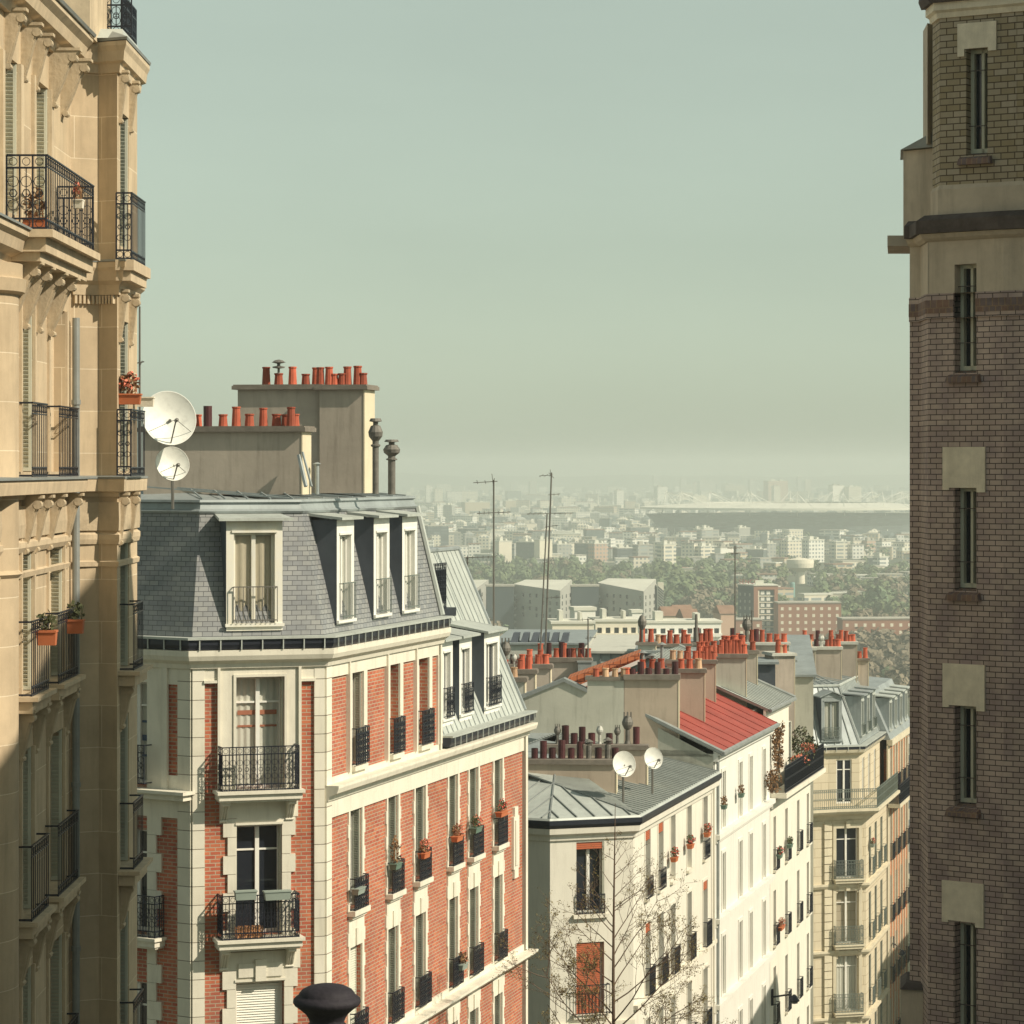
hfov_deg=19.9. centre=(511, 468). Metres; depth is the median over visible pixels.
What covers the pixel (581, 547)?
apartment block
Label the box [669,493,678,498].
city building
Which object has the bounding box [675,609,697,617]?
pitched roof house
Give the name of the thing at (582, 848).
window
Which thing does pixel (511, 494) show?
city building
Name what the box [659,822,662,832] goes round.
window
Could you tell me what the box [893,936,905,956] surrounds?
wall lamp
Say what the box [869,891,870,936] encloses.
window
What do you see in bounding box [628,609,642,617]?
stair penthouse
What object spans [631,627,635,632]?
window
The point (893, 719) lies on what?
orange brick building
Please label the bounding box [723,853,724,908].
window
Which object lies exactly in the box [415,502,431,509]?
city building
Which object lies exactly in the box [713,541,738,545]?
city building
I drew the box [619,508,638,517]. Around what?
city building
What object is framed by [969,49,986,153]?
window
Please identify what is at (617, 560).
city building
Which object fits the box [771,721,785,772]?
climbing ivy
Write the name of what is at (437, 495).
apartment block
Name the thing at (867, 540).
apartment block
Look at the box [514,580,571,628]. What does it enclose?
angular building
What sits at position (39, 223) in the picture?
window box
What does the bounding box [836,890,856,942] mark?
window
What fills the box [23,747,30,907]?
window
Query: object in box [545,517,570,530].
city building
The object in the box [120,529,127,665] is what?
window
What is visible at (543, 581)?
tv antenna
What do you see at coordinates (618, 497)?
apartment block
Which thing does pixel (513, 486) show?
city building
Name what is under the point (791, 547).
apartment block
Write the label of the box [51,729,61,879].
window
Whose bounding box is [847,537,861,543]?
apartment block
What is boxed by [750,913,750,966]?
window
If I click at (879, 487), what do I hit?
city building
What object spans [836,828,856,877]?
window
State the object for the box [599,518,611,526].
city building
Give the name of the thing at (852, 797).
stone corner building
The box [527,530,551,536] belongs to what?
city building
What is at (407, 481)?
hills
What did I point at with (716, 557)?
city building
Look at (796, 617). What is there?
brick wing
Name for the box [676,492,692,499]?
city building
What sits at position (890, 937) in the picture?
window
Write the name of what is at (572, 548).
city building
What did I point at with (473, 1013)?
window
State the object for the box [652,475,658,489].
apartment block
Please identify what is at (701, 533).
city building
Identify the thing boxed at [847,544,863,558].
city building
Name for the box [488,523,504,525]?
city building
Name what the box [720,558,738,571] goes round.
city building
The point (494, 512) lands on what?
tv antenna
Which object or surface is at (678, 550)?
city building
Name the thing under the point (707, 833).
window box
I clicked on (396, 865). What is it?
window box
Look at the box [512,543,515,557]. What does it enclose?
city building
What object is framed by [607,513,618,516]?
city building
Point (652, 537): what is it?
apartment block
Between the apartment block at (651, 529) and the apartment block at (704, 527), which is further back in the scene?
the apartment block at (651, 529)
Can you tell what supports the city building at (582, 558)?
on the ground
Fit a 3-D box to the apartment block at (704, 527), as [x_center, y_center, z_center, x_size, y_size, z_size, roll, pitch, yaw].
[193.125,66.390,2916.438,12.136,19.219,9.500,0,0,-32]
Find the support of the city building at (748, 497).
on the ground
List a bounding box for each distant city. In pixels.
[385,488,909,548]
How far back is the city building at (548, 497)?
6453.87 m
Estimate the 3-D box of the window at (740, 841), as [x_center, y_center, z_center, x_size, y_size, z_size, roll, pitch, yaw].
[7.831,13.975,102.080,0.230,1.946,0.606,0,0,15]
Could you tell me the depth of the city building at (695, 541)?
2460.88 m
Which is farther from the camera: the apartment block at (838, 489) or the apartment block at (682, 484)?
the apartment block at (682, 484)
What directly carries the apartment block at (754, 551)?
on the ground
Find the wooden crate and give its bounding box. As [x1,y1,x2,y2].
[235,925,262,938]
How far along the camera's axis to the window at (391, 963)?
69.52 m
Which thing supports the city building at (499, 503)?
on the ground
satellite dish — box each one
[142,391,195,508]
[155,447,188,480]
[612,751,635,801]
[644,747,662,793]
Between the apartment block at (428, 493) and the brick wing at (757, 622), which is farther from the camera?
the apartment block at (428, 493)
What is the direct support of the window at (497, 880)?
in the brick apartment building at (329, 702)
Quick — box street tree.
[492,803,738,1023]
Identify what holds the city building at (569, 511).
on the ground
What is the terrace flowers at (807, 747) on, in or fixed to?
on the terrace house at (791, 896)
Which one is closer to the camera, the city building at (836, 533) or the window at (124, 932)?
the window at (124, 932)
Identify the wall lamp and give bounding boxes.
[771,989,799,1005]
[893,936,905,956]
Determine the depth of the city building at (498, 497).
6357.15 m
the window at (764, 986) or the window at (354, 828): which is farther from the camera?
the window at (764, 986)
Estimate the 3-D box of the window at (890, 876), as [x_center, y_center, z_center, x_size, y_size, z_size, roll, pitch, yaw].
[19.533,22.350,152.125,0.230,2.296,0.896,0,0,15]
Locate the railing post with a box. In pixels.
[293,983,360,1023]
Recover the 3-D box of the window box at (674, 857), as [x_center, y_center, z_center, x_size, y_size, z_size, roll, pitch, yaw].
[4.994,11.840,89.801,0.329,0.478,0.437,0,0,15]
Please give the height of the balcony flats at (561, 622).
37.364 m
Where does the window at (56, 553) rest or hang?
in the stone apartment building at (74, 863)
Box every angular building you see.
[474,580,488,608]
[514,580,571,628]
[598,578,655,617]
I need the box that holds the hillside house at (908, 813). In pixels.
[908,737,909,878]
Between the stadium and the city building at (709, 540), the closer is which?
the city building at (709, 540)
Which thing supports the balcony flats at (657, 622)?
on the ground
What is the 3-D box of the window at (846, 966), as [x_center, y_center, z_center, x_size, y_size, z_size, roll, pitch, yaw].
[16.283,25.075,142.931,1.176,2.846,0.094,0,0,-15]
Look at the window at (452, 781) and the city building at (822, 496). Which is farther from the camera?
the city building at (822, 496)
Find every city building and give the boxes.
[411,487,423,491]
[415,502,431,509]
[420,490,424,498]
[421,512,433,521]
[435,484,450,493]
[443,545,467,556]
[446,491,461,501]
[449,532,460,544]
[451,485,464,490]
[452,516,476,525]
[455,507,461,513]
[458,528,484,533]
[462,491,477,501]
[466,531,488,535]
[468,543,480,556]
[470,487,481,490]
[474,553,500,564]
[482,483,488,492]
[482,508,502,515]
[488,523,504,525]
[491,495,501,502]
[492,486,501,492]
[497,501,502,505]
[499,522,518,525]
[504,531,527,542]
[505,491,520,499]
[510,482,519,490]
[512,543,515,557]
[513,533,531,538]
[516,500,529,508]
[517,485,527,491]
[521,514,538,516]
[526,495,544,500]
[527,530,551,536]
[530,508,541,513]
[537,500,552,509]
[537,519,544,529]
[538,487,546,491]
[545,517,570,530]
[547,495,564,499]
[552,487,563,491]
[552,553,562,559]
[553,501,558,506]
[554,537,567,541]
[556,507,578,516]
[557,533,581,538]
[562,542,585,553]
[565,488,574,492]
[569,554,586,563]
[572,518,590,522]
[573,512,591,517]
[574,502,594,506]
[581,536,596,539]
[583,529,604,537]
[584,540,606,542]
[585,494,598,501]
[587,483,592,491]
[594,506,616,512]
[599,496,609,500]
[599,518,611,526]
[607,486,618,492]
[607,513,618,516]
[608,547,611,557]
[609,492,625,501]
[609,505,623,509]
[609,532,621,539]
[614,557,628,565]
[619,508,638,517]
[622,531,637,545]
[624,501,635,507]
[625,538,648,546]
[626,520,639,526]
[628,556,649,568]
[629,496,637,501]
[634,487,644,491]
[638,532,656,537]
[646,492,653,498]
[651,541,675,555]
[664,536,676,543]
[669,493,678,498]
[672,486,678,491]
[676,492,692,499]
[676,546,680,555]
[678,531,696,539]
[678,556,701,564]
[680,540,704,545]
[683,567,694,571]
[687,484,696,492]
[694,529,718,539]
[700,491,709,498]
[702,537,720,545]
[710,553,725,562]
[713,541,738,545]
[717,496,733,500]
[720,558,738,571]
[724,491,738,497]
[727,537,739,540]
[729,543,752,551]
[731,574,745,585]
[732,552,747,558]
[740,496,753,500]
[741,535,753,542]
[751,557,771,569]
[756,491,763,500]
[757,573,776,579]
[763,562,781,569]
[771,557,788,564]
[773,539,784,553]
[778,587,793,600]
[781,529,802,539]
[790,491,808,498]
[797,593,832,600]
[806,573,832,585]
[816,488,827,493]
[817,495,827,500]
[819,529,843,539]
[824,543,828,548]
[824,563,852,568]
[828,592,855,606]
[829,541,847,558]
[833,560,865,568]
[840,535,861,538]
[842,574,870,579]
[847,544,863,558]
[860,577,877,582]
[862,533,879,539]
[867,557,872,564]
[874,485,887,492]
[876,510,892,512]
[876,573,902,576]
[877,490,892,500]
[879,538,895,545]
[879,546,892,559]
[893,541,909,549]
[893,547,899,557]
[895,534,908,537]
[897,491,909,495]
[898,487,907,490]
[898,571,909,575]
[903,553,909,562]
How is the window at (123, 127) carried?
in the stone apartment building at (74, 863)
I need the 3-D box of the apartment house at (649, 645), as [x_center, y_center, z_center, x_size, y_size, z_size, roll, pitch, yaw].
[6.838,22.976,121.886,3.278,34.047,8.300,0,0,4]
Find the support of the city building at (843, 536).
on the ground
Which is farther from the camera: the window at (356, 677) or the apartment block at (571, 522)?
the apartment block at (571, 522)
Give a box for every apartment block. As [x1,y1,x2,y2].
[424,523,448,545]
[425,485,432,502]
[433,488,442,501]
[434,504,442,518]
[443,503,454,520]
[461,500,489,513]
[479,515,513,521]
[495,538,511,561]
[503,499,517,511]
[516,538,533,558]
[523,521,536,529]
[528,480,536,493]
[534,536,552,558]
[543,506,555,512]
[552,541,571,558]
[558,496,576,506]
[568,519,583,530]
[574,540,588,559]
[588,540,608,561]
[612,544,632,561]
[614,489,623,504]
[626,524,649,532]
[632,541,653,562]
[647,533,659,543]
[649,527,657,532]
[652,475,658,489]
[654,485,667,504]
[656,540,676,564]
[679,478,686,491]
[681,540,697,555]
[690,494,706,502]
[695,543,714,559]
[697,480,714,493]
[698,525,712,528]
[714,543,733,553]
[723,484,745,493]
[733,525,749,534]
[745,546,766,556]
[748,479,756,495]
[762,540,775,556]
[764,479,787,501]
[771,485,779,500]
[780,537,801,558]
[796,475,802,490]
[801,536,824,561]
[803,479,810,493]
[824,549,873,555]
[828,484,843,501]
[844,485,861,501]
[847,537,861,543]
[862,537,878,551]
[872,553,888,566]
[876,538,890,552]
[893,494,903,503]
[896,547,909,558]
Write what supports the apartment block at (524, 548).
on the ground
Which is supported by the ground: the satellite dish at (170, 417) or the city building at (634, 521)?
the city building at (634, 521)
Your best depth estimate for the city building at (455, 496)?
6413.00 m
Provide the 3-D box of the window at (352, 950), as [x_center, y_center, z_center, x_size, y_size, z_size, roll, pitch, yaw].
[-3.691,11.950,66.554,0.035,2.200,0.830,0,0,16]
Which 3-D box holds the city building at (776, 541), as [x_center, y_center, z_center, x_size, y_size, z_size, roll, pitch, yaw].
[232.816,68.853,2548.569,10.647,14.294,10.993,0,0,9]
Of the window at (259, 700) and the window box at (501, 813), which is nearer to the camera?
the window at (259, 700)
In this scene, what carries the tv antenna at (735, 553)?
on the grey roof house at (782, 652)
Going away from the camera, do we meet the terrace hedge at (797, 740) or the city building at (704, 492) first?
the terrace hedge at (797, 740)
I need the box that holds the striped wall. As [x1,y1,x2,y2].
[657,582,663,609]
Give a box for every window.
[5,64,15,214]
[23,316,31,470]
[23,538,30,689]
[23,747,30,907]
[23,966,30,1023]
[37,89,46,216]
[51,533,61,675]
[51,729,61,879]
[51,934,61,1023]
[120,119,127,248]
[120,324,127,470]
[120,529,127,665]
[120,713,127,859]
[120,911,127,1023]
[137,682,146,782]
[137,829,147,929]
[137,981,146,1023]
[236,676,282,788]
[236,981,281,1023]
[237,825,280,931]
[350,808,359,904]
[350,946,355,1023]
[352,671,360,760]
[388,795,395,888]
[388,926,395,1016]
[416,786,423,875]
[416,913,423,1000]
[449,774,455,861]
[449,897,455,981]
[470,767,475,852]
[470,887,475,969]
[470,1009,475,1023]
[495,759,499,841]
[495,875,499,955]
[495,994,499,1023]
[576,841,603,912]
[576,942,601,1013]
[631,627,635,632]
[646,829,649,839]
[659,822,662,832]
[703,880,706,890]
[723,771,724,825]
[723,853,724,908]
[723,935,724,992]
[740,762,740,814]
[740,841,740,894]
[740,922,740,976]
[750,757,750,808]
[750,834,750,886]
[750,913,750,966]
[763,749,764,799]
[763,824,764,876]
[763,901,764,953]
[763,986,764,1023]
[789,722,790,762]
[836,759,850,803]
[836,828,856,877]
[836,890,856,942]
[836,955,856,1010]
[862,758,862,788]
[868,754,868,794]
[869,826,870,871]
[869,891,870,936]
[869,954,870,1000]
[874,749,874,787]
[875,821,876,865]
[875,885,876,929]
[875,946,876,993]
[880,816,881,859]
[880,879,881,922]
[880,940,881,985]
[880,1003,881,1023]
[890,814,890,856]
[890,876,890,918]
[890,937,890,979]
[958,264,975,370]
[958,488,975,587]
[958,706,975,802]
[958,923,975,1023]
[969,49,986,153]
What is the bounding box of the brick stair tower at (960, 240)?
[887,0,1023,1023]
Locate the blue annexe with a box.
[758,657,778,685]
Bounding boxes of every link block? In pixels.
[485,584,514,628]
[571,584,598,616]
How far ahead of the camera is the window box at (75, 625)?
41.47 m
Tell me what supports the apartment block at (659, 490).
on the ground
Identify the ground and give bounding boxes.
[379,490,909,970]
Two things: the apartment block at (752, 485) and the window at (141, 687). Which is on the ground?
the apartment block at (752, 485)
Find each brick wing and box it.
[736,617,762,638]
[773,601,841,638]
[836,616,909,635]
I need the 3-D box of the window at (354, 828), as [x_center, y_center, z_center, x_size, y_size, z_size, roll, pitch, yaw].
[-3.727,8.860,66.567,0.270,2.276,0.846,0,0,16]
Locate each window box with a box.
[21,186,47,226]
[36,608,57,644]
[67,600,84,633]
[73,181,84,208]
[118,371,142,404]
[137,397,154,406]
[233,889,257,900]
[262,889,291,900]
[350,886,366,894]
[388,835,402,869]
[417,838,430,858]
[450,823,463,841]
[458,951,468,970]
[469,814,482,833]
[494,798,508,817]
[670,846,678,861]
[686,834,695,848]
[703,823,712,836]
[720,795,727,809]
[737,783,744,797]
[776,846,783,858]
[777,917,785,930]
[787,836,793,848]
[870,838,874,847]
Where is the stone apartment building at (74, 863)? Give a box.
[0,0,152,1023]
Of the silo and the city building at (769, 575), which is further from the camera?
the city building at (769, 575)
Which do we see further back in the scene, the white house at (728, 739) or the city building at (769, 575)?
the city building at (769, 575)
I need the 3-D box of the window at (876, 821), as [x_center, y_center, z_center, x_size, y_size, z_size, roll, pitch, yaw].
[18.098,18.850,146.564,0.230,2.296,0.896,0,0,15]
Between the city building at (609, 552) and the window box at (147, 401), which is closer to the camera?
the window box at (147, 401)
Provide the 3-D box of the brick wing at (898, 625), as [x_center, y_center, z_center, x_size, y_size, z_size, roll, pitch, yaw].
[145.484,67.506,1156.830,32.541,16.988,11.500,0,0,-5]
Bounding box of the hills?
[379,472,909,489]
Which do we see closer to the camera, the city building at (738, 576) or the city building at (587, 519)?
the city building at (738, 576)
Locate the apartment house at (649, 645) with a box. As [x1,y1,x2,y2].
[634,614,712,667]
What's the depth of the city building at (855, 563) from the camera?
2052.03 m
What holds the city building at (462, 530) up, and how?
on the ground
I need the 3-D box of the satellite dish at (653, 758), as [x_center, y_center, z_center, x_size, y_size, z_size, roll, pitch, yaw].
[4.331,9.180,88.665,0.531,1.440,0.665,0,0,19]
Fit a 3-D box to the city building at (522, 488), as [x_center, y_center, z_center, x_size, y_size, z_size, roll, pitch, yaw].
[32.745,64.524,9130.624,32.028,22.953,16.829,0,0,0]
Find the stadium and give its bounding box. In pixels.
[640,490,909,536]
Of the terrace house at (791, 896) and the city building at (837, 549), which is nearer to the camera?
the terrace house at (791, 896)
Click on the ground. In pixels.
(801, 588)
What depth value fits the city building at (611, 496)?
6555.47 m
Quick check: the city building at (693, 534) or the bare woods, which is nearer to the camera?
the bare woods
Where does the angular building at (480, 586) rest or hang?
on the ground
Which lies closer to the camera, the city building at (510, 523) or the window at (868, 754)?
the window at (868, 754)
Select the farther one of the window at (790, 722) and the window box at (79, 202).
the window at (790, 722)
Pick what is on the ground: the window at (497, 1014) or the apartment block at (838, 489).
the apartment block at (838, 489)
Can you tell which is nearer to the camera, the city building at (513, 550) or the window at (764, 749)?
the window at (764, 749)
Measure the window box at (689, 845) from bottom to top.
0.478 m
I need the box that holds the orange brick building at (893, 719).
[869,676,909,1023]
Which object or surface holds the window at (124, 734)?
in the stone apartment building at (74, 863)
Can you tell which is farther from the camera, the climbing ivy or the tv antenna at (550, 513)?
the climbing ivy
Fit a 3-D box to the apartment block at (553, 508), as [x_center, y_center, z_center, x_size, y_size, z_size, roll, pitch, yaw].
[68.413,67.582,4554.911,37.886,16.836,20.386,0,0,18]
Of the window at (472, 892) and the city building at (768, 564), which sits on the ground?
the city building at (768, 564)
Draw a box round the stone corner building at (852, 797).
[802,630,899,1023]
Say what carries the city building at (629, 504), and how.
on the ground
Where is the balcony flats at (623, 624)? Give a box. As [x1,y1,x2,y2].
[588,608,638,636]
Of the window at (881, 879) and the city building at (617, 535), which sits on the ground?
the city building at (617, 535)
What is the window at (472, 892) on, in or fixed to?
in the brick apartment building at (329, 702)
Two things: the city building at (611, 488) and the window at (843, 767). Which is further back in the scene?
the city building at (611, 488)
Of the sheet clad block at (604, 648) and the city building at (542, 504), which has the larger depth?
the city building at (542, 504)
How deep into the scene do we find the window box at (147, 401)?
44.82 m
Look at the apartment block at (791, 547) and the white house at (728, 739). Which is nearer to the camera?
the white house at (728, 739)
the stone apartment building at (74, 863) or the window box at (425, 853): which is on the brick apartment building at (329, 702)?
the window box at (425, 853)
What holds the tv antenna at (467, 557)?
on the brick apartment building at (329, 702)
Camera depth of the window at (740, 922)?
102.32 m
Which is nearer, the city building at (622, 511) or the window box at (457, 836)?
the window box at (457, 836)
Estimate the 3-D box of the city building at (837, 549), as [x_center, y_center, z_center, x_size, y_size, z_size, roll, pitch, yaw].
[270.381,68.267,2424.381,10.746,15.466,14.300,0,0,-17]
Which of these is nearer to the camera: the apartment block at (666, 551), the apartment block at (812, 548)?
the apartment block at (666, 551)
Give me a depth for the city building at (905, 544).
2450.29 m
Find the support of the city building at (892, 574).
on the ground
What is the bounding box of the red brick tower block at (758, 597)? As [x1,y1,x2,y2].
[737,579,777,640]
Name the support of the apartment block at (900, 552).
on the ground
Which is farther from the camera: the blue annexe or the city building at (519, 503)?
the city building at (519, 503)
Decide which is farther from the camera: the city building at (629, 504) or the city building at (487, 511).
the city building at (629, 504)
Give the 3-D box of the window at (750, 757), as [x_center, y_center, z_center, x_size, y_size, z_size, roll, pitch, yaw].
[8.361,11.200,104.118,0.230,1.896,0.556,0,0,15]
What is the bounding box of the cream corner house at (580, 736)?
[521,661,721,1023]
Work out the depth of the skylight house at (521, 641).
170.66 m
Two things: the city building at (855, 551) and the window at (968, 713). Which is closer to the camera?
the window at (968, 713)
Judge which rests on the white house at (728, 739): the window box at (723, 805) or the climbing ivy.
the window box at (723, 805)
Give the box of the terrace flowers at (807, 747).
[797,739,818,757]
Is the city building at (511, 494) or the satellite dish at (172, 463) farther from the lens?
the city building at (511, 494)
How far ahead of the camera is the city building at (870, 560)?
2221.53 m
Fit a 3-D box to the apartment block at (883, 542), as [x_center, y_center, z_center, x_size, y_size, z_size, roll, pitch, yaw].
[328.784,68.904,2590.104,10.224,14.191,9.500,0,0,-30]
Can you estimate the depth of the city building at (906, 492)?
6674.15 m
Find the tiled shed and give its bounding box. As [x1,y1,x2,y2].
[568,649,640,686]
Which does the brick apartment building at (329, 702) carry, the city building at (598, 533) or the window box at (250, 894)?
the window box at (250, 894)
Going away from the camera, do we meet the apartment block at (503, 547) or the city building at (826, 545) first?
the apartment block at (503, 547)
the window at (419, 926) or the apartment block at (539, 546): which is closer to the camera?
the window at (419, 926)
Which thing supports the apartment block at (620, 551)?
on the ground
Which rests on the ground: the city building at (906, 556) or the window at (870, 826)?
the city building at (906, 556)
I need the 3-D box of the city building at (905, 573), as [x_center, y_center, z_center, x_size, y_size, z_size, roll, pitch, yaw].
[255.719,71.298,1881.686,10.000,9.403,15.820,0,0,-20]
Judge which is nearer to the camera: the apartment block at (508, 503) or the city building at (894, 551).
the city building at (894, 551)
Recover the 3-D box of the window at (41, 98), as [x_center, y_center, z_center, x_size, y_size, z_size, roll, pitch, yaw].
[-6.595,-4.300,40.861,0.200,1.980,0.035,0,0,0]
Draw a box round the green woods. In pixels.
[465,515,909,677]
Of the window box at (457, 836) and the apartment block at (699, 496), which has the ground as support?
the apartment block at (699, 496)
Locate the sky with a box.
[112,0,929,476]
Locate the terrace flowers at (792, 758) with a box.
[787,751,810,765]
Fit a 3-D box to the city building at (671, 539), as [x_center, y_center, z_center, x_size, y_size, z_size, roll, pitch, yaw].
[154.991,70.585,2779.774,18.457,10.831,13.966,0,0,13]
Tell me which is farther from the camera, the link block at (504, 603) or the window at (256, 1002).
the link block at (504, 603)
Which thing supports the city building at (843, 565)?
on the ground
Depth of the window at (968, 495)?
40.19 m
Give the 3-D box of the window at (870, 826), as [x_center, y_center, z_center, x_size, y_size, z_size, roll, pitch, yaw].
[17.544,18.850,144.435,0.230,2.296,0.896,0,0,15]
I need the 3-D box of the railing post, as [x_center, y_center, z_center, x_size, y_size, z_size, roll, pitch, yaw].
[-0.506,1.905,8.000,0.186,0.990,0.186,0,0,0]
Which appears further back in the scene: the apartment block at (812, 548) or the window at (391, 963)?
the apartment block at (812, 548)
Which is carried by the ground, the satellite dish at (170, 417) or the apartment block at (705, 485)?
the apartment block at (705, 485)
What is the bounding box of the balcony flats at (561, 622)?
[545,609,595,629]
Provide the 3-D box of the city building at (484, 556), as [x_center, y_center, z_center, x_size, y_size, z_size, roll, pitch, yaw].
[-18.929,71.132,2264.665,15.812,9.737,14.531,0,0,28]
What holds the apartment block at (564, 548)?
on the ground
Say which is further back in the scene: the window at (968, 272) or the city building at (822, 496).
the city building at (822, 496)
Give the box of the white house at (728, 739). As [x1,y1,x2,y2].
[636,641,779,1023]
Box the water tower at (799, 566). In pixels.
[786,558,813,583]
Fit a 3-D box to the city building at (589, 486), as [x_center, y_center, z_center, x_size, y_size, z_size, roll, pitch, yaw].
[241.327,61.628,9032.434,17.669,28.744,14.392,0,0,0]
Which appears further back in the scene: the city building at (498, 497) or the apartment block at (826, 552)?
the city building at (498, 497)
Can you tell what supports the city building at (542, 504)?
on the ground
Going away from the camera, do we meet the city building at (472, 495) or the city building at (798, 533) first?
the city building at (798, 533)
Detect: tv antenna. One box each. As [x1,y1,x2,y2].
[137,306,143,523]
[464,556,495,565]
[473,477,506,625]
[528,470,566,653]
[540,513,548,649]
[582,618,595,657]
[727,546,742,634]
[751,610,752,629]
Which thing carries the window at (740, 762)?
in the white house at (728, 739)
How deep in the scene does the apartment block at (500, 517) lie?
3950.42 m
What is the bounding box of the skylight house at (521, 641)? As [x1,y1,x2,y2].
[500,629,597,662]
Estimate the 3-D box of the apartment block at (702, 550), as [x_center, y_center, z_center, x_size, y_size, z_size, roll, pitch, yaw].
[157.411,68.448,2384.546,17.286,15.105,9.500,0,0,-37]
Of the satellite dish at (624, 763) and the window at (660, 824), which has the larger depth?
the window at (660, 824)
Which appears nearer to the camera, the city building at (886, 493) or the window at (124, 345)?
the window at (124, 345)
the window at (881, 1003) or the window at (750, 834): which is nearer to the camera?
the window at (750, 834)
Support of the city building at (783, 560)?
on the ground
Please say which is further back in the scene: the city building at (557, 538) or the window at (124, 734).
the city building at (557, 538)
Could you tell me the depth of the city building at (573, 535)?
2885.91 m
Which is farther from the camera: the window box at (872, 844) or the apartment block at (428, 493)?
the apartment block at (428, 493)
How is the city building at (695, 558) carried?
on the ground
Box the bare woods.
[472,557,909,694]
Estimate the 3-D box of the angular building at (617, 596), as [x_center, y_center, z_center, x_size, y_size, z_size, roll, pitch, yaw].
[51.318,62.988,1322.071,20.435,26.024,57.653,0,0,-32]
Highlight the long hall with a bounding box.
[489,531,582,540]
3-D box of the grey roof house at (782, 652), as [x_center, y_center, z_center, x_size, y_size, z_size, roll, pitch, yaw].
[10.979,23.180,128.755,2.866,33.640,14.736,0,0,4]
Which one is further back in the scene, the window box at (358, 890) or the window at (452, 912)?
the window at (452, 912)
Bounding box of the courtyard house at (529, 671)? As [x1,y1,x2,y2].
[501,638,592,693]
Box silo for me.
[790,582,794,596]
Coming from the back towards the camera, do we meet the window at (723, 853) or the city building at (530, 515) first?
the city building at (530, 515)
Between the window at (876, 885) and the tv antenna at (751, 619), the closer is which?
the tv antenna at (751, 619)
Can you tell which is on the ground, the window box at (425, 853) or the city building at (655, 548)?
the city building at (655, 548)
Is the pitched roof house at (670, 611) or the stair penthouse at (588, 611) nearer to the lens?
the stair penthouse at (588, 611)
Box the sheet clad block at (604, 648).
[589,635,666,675]
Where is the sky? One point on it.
(567, 238)
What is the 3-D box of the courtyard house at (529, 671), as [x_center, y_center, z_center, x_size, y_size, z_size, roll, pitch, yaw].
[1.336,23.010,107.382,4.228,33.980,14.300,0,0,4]
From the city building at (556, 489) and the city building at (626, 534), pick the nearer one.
the city building at (626, 534)
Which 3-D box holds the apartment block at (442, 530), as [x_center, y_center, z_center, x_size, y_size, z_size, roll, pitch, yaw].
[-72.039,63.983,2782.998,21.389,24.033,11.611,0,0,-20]
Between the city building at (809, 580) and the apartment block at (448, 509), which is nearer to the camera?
the city building at (809, 580)
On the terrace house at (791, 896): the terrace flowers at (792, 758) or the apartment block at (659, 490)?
the terrace flowers at (792, 758)
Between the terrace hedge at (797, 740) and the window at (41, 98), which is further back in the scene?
the terrace hedge at (797, 740)
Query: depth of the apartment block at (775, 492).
5769.61 m
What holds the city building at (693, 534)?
on the ground
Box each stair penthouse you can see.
[569,606,596,617]
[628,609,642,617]
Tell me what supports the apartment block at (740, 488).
on the ground
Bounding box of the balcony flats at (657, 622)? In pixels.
[637,611,722,644]
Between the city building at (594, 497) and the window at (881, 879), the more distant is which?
the city building at (594, 497)
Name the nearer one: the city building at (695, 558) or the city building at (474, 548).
the city building at (695, 558)
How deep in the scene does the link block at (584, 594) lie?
1315.80 m
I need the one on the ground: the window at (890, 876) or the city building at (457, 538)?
the city building at (457, 538)
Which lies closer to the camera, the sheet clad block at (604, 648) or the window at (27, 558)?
the window at (27, 558)
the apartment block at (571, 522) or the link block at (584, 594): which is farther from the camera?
the apartment block at (571, 522)
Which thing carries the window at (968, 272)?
in the brick stair tower at (960, 240)
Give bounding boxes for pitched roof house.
[657,606,678,617]
[671,605,691,608]
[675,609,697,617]
[712,605,736,635]
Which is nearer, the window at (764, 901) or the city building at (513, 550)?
the window at (764, 901)
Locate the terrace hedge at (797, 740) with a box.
[792,725,815,753]
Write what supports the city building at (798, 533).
on the ground
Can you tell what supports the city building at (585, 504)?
on the ground
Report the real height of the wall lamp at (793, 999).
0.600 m
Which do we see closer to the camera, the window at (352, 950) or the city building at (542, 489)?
the window at (352, 950)
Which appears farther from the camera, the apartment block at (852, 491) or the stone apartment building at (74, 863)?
the apartment block at (852, 491)
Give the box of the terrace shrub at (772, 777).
[763,769,782,793]
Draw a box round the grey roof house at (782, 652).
[730,615,796,756]
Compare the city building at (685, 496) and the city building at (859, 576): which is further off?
the city building at (685, 496)
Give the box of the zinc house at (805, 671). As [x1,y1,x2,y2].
[787,635,816,1023]
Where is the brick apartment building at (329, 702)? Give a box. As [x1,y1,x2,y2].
[137,360,538,1023]
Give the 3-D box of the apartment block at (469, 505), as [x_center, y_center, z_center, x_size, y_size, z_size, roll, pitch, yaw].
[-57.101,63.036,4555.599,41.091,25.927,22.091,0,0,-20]
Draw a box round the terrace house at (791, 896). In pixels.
[618,635,825,1023]
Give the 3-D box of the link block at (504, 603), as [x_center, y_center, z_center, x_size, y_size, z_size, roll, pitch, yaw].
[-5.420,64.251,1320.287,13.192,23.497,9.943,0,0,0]
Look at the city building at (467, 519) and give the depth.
3526.99 m
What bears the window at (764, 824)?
in the white house at (728, 739)

